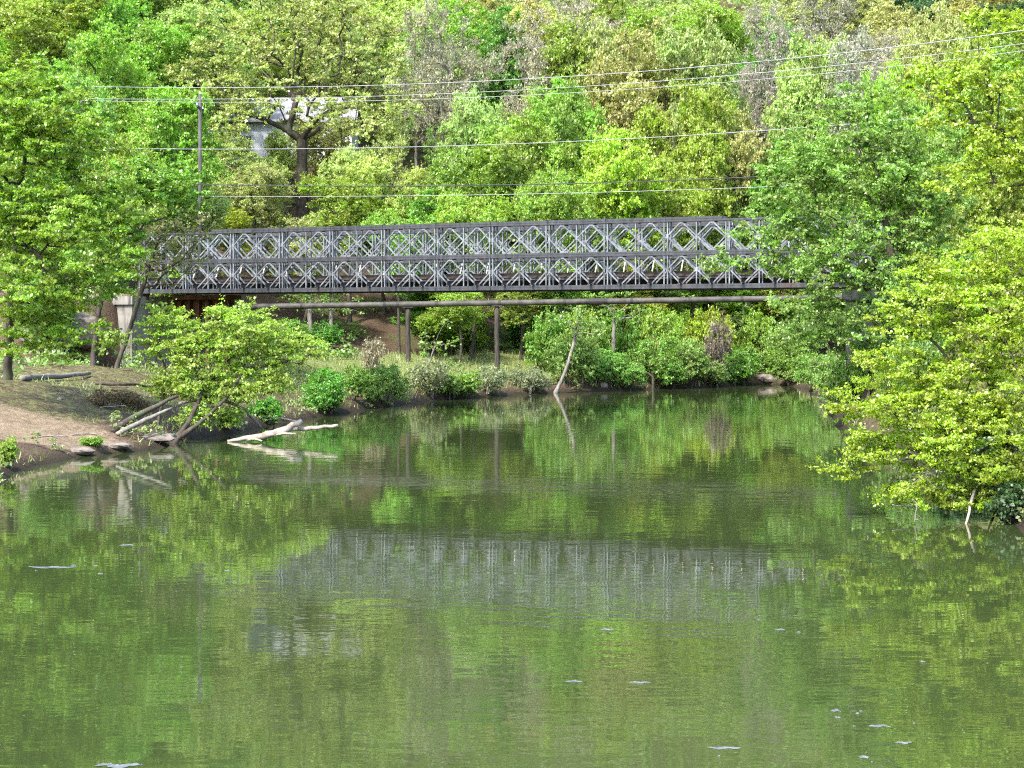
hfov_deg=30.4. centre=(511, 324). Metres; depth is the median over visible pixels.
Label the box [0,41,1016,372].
undergrowth
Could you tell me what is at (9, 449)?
shrub
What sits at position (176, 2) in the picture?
maple tree
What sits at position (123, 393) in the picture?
shrub
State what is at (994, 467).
shrub
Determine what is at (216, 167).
maple tree
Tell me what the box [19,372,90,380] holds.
fallen log
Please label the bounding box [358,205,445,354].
maple tree
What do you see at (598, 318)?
shrub
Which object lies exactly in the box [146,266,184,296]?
shrub
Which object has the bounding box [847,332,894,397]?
shrub
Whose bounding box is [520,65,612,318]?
maple tree
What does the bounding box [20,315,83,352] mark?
shrub
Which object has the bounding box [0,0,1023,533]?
ground
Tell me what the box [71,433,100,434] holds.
stick
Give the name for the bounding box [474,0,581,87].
oak tree
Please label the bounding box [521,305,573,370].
shrub
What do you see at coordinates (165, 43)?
maple tree
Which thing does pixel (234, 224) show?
maple tree
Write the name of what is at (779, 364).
shrub
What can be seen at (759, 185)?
poplar tree
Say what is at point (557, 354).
shrub
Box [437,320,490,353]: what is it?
shrub
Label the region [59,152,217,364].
leaning tree
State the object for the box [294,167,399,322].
maple tree
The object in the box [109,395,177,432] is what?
leaning log
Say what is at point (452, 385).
shrub
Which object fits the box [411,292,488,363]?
maple tree
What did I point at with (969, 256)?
shrub
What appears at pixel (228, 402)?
leaning log
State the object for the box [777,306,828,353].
shrub
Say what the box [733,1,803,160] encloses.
bare tree
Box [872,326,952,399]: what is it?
shrub
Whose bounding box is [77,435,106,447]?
shrub
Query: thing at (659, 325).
shrub
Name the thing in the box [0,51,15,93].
maple tree
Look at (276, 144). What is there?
oak tree
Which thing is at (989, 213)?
maple tree
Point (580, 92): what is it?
power line
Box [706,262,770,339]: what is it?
maple tree
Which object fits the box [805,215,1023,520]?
riverside tree
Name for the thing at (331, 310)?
slender tree
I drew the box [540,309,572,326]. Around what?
shrub
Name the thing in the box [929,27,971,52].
oak tree
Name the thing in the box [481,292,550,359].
maple tree
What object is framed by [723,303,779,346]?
slender tree
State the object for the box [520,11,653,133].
maple tree
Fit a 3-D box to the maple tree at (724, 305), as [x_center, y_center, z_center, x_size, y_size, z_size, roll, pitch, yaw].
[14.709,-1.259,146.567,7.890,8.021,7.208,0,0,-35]
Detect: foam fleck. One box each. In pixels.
[28,566,71,567]
[94,763,139,767]
[630,681,649,682]
[709,746,739,748]
[870,724,889,726]
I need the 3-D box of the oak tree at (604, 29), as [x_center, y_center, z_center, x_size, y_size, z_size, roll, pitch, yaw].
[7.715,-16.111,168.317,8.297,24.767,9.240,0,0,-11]
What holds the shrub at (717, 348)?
on the ground at (28, 408)
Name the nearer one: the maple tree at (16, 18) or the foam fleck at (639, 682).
the foam fleck at (639, 682)
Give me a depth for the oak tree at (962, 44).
140.07 m
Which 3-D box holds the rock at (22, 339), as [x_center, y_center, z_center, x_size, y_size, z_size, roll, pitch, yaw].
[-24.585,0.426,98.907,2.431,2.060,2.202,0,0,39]
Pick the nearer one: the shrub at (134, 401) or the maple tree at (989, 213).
the shrub at (134, 401)
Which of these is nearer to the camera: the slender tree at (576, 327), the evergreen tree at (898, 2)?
the slender tree at (576, 327)
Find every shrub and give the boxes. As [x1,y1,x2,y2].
[0,433,20,469]
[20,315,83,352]
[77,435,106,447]
[86,387,121,408]
[116,388,136,403]
[122,392,150,408]
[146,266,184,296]
[210,408,245,430]
[245,396,285,424]
[274,317,311,345]
[300,367,351,414]
[307,320,345,347]
[340,363,372,401]
[358,336,386,373]
[361,361,411,406]
[408,357,451,398]
[426,371,469,399]
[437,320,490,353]
[448,368,482,398]
[471,363,507,394]
[500,310,543,350]
[507,366,554,393]
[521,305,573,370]
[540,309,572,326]
[542,329,603,387]
[555,305,611,372]
[574,348,630,389]
[581,308,619,341]
[597,306,644,361]
[605,360,648,390]
[620,319,644,339]
[625,330,681,388]
[632,304,694,363]
[655,357,688,388]
[667,308,710,338]
[672,337,712,387]
[680,304,736,358]
[695,359,728,385]
[698,315,734,385]
[722,343,764,384]
[725,315,773,343]
[725,359,754,385]
[733,306,775,369]
[753,318,798,367]
[764,341,814,385]
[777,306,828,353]
[789,350,824,391]
[805,347,845,397]
[818,340,868,417]
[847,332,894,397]
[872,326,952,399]
[903,242,989,320]
[939,436,994,462]
[974,449,1023,512]
[981,479,1023,523]
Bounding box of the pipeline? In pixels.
[234,295,842,309]
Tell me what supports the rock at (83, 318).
on the ground at (28, 408)
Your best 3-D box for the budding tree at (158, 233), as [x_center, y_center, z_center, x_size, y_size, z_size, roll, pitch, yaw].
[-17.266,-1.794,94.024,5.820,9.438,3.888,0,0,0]
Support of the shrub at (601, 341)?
on the ground at (28, 408)
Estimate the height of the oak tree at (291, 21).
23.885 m
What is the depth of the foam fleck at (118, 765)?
18.79 m
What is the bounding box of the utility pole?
[196,91,203,276]
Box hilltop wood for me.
[257,0,1023,92]
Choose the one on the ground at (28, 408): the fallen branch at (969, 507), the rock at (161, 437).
the rock at (161, 437)
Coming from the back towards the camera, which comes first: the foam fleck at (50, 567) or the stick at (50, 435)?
the stick at (50, 435)
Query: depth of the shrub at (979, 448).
52.64 m
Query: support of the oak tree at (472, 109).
on the ground at (28, 408)
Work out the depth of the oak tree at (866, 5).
211.42 m
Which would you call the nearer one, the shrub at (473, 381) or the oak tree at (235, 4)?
the shrub at (473, 381)
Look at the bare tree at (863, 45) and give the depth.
154.53 m
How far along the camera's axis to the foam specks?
21.42 m
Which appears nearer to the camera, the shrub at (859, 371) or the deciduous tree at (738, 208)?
the shrub at (859, 371)
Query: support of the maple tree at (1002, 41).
on the ground at (28, 408)
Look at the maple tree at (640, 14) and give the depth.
189.85 m
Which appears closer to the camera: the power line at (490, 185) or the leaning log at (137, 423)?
the leaning log at (137, 423)
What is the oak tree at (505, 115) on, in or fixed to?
on the ground at (28, 408)
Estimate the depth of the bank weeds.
88.58 m
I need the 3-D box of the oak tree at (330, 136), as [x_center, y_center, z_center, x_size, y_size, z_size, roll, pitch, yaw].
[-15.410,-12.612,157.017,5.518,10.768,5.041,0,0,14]
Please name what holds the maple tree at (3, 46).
on the ground at (28, 408)
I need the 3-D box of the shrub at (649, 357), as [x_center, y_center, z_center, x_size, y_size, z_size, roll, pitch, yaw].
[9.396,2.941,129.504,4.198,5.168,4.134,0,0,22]
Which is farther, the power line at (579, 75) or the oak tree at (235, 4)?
the oak tree at (235, 4)
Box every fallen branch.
[892,500,924,508]
[965,489,975,523]
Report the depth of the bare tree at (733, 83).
190.06 m
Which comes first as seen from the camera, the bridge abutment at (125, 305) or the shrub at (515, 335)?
the bridge abutment at (125, 305)
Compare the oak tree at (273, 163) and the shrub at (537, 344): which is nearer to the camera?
the shrub at (537, 344)
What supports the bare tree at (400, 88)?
on the ground at (28, 408)
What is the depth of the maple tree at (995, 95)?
153.85 m
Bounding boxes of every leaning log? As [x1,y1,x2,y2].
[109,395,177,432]
[115,407,172,435]
[178,395,262,427]
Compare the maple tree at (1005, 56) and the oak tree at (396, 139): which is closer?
the oak tree at (396, 139)
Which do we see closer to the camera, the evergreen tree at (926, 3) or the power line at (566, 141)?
the power line at (566, 141)
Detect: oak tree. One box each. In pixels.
[129,0,243,156]
[156,0,438,242]
[166,183,233,276]
[188,31,269,165]
[200,0,247,23]
[202,160,297,276]
[208,132,270,208]
[248,154,296,251]
[263,124,296,214]
[265,213,325,323]
[287,0,402,101]
[294,113,356,212]
[310,141,377,274]
[342,150,431,313]
[356,114,419,199]
[359,0,467,144]
[367,0,442,113]
[421,83,513,206]
[452,0,530,46]
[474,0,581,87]
[484,90,600,174]
[540,0,649,83]
[563,7,647,155]
[581,15,693,211]
[654,12,754,222]
[657,0,727,90]
[677,120,766,174]
[710,100,772,331]
[721,0,823,70]
[757,27,853,203]
[791,0,891,123]
[826,0,938,91]
[876,0,967,262]
[906,23,996,235]
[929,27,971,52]
[931,0,1023,32]
[933,188,1023,279]
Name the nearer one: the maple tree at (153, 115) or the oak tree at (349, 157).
the maple tree at (153, 115)
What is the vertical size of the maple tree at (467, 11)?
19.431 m
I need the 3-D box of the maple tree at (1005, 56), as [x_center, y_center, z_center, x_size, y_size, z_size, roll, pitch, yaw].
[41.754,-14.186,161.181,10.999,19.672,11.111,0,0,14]
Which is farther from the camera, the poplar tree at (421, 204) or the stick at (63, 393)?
the poplar tree at (421, 204)
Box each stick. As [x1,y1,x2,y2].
[35,435,67,438]
[49,392,78,394]
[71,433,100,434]
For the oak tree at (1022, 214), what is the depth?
140.22 m
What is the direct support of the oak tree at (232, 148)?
on the ground at (28, 408)
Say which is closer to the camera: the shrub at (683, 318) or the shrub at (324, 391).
the shrub at (324, 391)
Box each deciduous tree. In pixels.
[16,270,79,357]
[30,66,120,274]
[203,0,316,77]
[690,191,756,314]
[785,289,845,354]
[909,202,1012,284]
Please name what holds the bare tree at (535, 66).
on the ground at (28, 408)
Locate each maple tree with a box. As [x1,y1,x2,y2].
[0,0,109,97]
[0,34,37,90]
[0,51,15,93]
[0,113,77,280]
[0,149,53,208]
[0,203,82,330]
[14,50,120,230]
[43,227,129,287]
[61,13,163,132]
[67,0,153,154]
[91,124,168,288]
[104,76,225,274]
[112,17,209,141]
[127,0,186,34]
[151,0,213,90]
[174,203,254,273]
[176,147,236,267]
[203,2,304,97]
[284,0,421,94]
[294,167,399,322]
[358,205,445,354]
[391,0,516,111]
[394,144,508,341]
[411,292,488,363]
[417,186,518,359]
[462,106,583,351]
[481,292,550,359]
[510,165,603,312]
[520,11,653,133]
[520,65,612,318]
[532,261,592,314]
[573,118,675,355]
[573,249,670,324]
[603,1,709,161]
[612,153,719,312]
[619,263,700,333]
[632,77,741,333]
[654,266,755,325]
[659,0,773,85]
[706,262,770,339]
[748,289,824,326]
[758,177,865,355]
[766,133,879,351]
[820,212,925,294]
[857,52,946,265]
[897,2,1023,199]
[921,54,1023,204]
[932,64,1015,207]
[945,155,1023,284]
[952,41,1022,118]
[966,2,1023,86]
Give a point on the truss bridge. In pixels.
(384, 280)
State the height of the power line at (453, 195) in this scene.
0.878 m
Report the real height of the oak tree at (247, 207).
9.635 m
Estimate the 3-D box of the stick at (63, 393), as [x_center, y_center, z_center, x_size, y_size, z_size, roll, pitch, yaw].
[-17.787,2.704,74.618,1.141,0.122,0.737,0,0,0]
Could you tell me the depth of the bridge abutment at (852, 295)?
82.98 m
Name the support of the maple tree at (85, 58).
on the ground at (28, 408)
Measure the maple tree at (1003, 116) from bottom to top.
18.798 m
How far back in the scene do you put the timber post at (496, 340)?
120.73 m
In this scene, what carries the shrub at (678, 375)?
on the ground at (28, 408)
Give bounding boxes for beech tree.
[0,47,173,379]
[129,294,336,443]
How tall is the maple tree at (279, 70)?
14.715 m
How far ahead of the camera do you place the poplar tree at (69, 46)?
145.36 m
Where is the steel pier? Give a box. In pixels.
[172,295,240,369]
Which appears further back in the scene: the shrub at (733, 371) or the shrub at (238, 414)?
the shrub at (733, 371)
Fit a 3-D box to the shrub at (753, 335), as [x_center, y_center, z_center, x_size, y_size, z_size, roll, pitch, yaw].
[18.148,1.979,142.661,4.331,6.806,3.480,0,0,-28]
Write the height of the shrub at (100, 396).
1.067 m
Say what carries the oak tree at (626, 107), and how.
on the ground at (28, 408)
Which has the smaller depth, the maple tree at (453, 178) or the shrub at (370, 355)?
the shrub at (370, 355)
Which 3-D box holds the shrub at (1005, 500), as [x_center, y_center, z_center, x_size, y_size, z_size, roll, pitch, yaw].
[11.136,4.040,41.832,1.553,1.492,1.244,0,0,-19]
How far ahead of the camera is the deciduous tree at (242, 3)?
187.30 m
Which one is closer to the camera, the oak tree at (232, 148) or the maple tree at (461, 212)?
the maple tree at (461, 212)
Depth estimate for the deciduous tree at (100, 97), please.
119.45 m
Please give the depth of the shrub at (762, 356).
141.61 m
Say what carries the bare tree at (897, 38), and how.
on the ground at (28, 408)
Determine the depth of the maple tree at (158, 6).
182.04 m
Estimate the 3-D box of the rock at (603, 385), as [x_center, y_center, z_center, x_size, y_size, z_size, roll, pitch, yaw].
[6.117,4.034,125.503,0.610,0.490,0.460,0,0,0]
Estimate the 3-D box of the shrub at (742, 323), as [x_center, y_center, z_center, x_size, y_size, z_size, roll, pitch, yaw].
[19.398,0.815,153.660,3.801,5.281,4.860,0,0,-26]
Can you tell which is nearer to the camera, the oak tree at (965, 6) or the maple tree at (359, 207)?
the maple tree at (359, 207)
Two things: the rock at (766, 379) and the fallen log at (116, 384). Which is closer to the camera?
the fallen log at (116, 384)
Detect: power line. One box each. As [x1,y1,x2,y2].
[78,51,1019,102]
[81,30,1023,87]
[83,43,1022,98]
[109,108,1016,148]
[188,176,758,185]
[215,186,770,196]
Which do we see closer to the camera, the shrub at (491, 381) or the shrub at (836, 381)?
the shrub at (836, 381)
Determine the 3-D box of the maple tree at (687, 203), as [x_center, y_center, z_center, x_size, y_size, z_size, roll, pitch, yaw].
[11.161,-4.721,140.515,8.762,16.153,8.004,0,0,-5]
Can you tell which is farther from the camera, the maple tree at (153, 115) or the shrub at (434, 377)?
the maple tree at (153, 115)
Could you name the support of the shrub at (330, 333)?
on the ground at (28, 408)
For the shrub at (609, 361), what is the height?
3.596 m
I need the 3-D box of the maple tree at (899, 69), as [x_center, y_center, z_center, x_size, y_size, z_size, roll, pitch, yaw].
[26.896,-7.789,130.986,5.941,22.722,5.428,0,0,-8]
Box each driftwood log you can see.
[227,417,302,441]
[290,424,337,431]
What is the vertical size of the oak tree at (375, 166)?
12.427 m
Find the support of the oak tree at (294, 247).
on the ground at (28, 408)
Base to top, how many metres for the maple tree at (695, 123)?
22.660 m
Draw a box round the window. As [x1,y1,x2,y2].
[241,135,252,153]
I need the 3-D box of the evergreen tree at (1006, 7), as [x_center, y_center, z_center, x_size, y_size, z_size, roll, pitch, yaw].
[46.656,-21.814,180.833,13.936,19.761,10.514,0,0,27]
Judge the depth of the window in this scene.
165.32 m
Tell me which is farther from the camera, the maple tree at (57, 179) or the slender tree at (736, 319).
the slender tree at (736, 319)
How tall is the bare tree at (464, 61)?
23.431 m
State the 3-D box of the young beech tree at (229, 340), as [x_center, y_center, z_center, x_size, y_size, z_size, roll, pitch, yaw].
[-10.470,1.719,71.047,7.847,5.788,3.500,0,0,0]
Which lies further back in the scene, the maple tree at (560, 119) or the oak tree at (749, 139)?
the oak tree at (749, 139)
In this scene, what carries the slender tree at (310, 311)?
on the ground at (28, 408)
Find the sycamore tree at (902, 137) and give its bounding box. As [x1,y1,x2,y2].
[692,71,984,360]
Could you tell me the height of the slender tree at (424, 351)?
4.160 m
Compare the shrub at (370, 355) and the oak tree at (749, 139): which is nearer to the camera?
the shrub at (370, 355)
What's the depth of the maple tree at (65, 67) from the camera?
131.02 m
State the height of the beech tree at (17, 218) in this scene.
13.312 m
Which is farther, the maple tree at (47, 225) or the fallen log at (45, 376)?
the maple tree at (47, 225)
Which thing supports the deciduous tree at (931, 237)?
on the ground at (28, 408)
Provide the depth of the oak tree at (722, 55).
158.90 m
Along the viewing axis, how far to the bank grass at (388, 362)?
112.25 m
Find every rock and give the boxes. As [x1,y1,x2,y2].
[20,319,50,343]
[50,313,112,348]
[70,447,94,454]
[104,442,130,449]
[142,432,176,441]
[600,382,607,388]
[757,374,777,383]
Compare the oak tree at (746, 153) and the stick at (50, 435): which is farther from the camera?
the oak tree at (746, 153)
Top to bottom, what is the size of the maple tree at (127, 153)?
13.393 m
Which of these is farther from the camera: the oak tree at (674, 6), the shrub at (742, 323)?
the oak tree at (674, 6)
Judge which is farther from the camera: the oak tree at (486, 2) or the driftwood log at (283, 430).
the oak tree at (486, 2)
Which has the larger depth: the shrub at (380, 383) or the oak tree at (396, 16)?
the oak tree at (396, 16)
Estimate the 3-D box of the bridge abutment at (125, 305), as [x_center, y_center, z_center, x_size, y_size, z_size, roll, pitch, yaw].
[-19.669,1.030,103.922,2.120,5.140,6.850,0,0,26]
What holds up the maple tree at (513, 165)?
on the ground at (28, 408)
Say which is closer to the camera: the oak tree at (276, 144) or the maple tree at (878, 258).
the maple tree at (878, 258)
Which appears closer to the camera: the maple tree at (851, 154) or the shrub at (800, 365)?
the shrub at (800, 365)
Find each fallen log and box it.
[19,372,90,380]
[96,382,152,387]
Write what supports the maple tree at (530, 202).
on the ground at (28, 408)
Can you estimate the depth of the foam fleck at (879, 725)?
20.64 m
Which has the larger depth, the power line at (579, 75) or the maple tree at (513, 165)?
the maple tree at (513, 165)
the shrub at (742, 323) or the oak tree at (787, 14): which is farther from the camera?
the oak tree at (787, 14)
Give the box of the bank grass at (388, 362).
[0,281,1021,468]
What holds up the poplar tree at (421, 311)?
on the ground at (28, 408)
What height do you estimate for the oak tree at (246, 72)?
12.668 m
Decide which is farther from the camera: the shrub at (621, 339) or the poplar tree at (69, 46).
the poplar tree at (69, 46)
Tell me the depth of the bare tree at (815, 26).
202.14 m
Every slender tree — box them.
[277,273,339,334]
[308,293,366,346]
[418,315,463,364]
[548,296,610,392]
[586,291,653,352]
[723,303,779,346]
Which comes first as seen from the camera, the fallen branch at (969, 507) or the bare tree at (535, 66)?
the fallen branch at (969, 507)
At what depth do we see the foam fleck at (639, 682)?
23.16 m
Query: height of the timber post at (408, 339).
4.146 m
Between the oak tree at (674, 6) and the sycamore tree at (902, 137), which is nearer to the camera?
the sycamore tree at (902, 137)
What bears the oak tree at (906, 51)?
on the ground at (28, 408)
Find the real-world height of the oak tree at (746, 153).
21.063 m
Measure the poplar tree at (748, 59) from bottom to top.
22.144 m
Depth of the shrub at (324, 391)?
91.31 m
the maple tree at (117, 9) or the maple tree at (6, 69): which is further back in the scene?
the maple tree at (117, 9)
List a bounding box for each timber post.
[403,307,412,361]
[492,305,501,370]
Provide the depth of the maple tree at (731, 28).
199.93 m
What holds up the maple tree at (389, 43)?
on the ground at (28, 408)
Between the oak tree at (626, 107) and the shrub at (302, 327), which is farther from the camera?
the oak tree at (626, 107)
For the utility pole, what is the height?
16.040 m
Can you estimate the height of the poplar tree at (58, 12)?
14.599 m
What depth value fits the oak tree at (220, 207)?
125.54 m
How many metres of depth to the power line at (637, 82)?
85.03 m
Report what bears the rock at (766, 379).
on the ground at (28, 408)
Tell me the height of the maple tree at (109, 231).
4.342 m
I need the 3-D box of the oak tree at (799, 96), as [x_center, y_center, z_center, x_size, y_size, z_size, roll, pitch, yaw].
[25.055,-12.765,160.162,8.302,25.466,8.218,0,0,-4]
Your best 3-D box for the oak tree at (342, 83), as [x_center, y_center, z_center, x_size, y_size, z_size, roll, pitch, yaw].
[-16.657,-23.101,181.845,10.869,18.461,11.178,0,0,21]
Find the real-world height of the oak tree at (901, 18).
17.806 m
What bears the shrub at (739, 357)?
on the ground at (28, 408)
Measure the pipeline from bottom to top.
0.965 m
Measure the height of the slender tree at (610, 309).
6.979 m
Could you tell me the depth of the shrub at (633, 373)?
125.83 m
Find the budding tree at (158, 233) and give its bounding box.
[114,200,222,368]
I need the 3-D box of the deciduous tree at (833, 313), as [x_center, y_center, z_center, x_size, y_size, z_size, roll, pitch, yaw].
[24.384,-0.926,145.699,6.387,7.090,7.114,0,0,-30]
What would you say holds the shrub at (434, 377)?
on the ground at (28, 408)
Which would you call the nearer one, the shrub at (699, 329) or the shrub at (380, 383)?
the shrub at (380, 383)
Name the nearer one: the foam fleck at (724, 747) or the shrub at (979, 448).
the foam fleck at (724, 747)
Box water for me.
[0,384,1023,767]
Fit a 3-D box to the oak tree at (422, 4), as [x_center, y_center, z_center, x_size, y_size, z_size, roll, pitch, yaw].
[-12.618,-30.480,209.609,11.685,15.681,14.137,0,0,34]
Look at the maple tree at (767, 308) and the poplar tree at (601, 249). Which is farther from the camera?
the maple tree at (767, 308)
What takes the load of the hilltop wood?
on the ground at (28, 408)
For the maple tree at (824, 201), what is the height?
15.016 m
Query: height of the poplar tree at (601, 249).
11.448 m
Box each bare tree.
[381,37,459,167]
[396,0,507,186]
[497,0,603,133]
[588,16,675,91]
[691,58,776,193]
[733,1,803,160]
[781,0,862,107]
[802,26,921,153]
[819,23,932,179]
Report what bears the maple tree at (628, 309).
on the ground at (28, 408)
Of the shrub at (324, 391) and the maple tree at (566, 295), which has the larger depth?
the maple tree at (566, 295)
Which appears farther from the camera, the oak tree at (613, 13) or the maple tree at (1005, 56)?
the oak tree at (613, 13)
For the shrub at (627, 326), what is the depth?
150.41 m
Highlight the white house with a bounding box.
[163,95,363,165]
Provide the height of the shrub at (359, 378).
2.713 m
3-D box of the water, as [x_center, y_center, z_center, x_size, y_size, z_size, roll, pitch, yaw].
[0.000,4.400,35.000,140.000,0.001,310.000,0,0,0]
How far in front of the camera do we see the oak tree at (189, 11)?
153.20 m
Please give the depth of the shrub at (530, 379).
119.50 m
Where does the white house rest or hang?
on the ground at (28, 408)
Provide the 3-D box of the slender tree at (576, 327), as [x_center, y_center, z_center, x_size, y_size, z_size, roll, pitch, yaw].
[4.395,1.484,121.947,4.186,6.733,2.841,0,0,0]
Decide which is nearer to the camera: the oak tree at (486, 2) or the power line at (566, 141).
the power line at (566, 141)
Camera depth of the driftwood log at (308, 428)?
71.53 m
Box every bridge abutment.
[110,296,203,365]
[842,290,891,415]
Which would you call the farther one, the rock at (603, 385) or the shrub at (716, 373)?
the shrub at (716, 373)
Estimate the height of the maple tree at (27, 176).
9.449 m
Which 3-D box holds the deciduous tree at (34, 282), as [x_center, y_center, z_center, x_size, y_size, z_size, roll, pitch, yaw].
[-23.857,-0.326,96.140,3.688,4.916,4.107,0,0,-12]
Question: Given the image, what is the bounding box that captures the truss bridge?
[135,215,885,295]
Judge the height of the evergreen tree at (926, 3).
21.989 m
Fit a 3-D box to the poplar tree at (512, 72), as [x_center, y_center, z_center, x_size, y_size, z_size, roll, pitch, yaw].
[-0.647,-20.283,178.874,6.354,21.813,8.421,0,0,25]
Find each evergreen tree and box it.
[855,0,925,24]
[911,0,960,24]
[964,0,1023,56]
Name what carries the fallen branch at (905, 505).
attached to the riverside tree at (992, 410)
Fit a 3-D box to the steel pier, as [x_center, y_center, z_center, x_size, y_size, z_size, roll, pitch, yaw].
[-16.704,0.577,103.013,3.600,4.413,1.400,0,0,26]
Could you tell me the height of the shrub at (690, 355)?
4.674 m
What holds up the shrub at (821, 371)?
on the ground at (28, 408)
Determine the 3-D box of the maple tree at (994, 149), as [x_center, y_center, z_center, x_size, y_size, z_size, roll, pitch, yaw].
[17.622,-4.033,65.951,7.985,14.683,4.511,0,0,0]
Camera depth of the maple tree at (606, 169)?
134.76 m
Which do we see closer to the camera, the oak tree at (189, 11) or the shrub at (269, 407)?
the shrub at (269, 407)
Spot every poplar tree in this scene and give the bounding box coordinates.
[1,0,128,76]
[61,31,141,125]
[383,189,476,355]
[387,293,456,356]
[463,0,533,128]
[578,213,640,334]
[723,13,821,162]
[741,125,837,304]
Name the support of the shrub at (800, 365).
on the ground at (28, 408)
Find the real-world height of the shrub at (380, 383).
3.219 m
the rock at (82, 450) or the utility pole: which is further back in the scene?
the utility pole
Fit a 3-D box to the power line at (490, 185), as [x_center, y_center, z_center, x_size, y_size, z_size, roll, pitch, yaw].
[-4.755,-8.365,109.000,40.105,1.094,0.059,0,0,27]
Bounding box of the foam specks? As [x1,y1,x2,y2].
[35,565,924,765]
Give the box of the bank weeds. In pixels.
[0,287,1023,521]

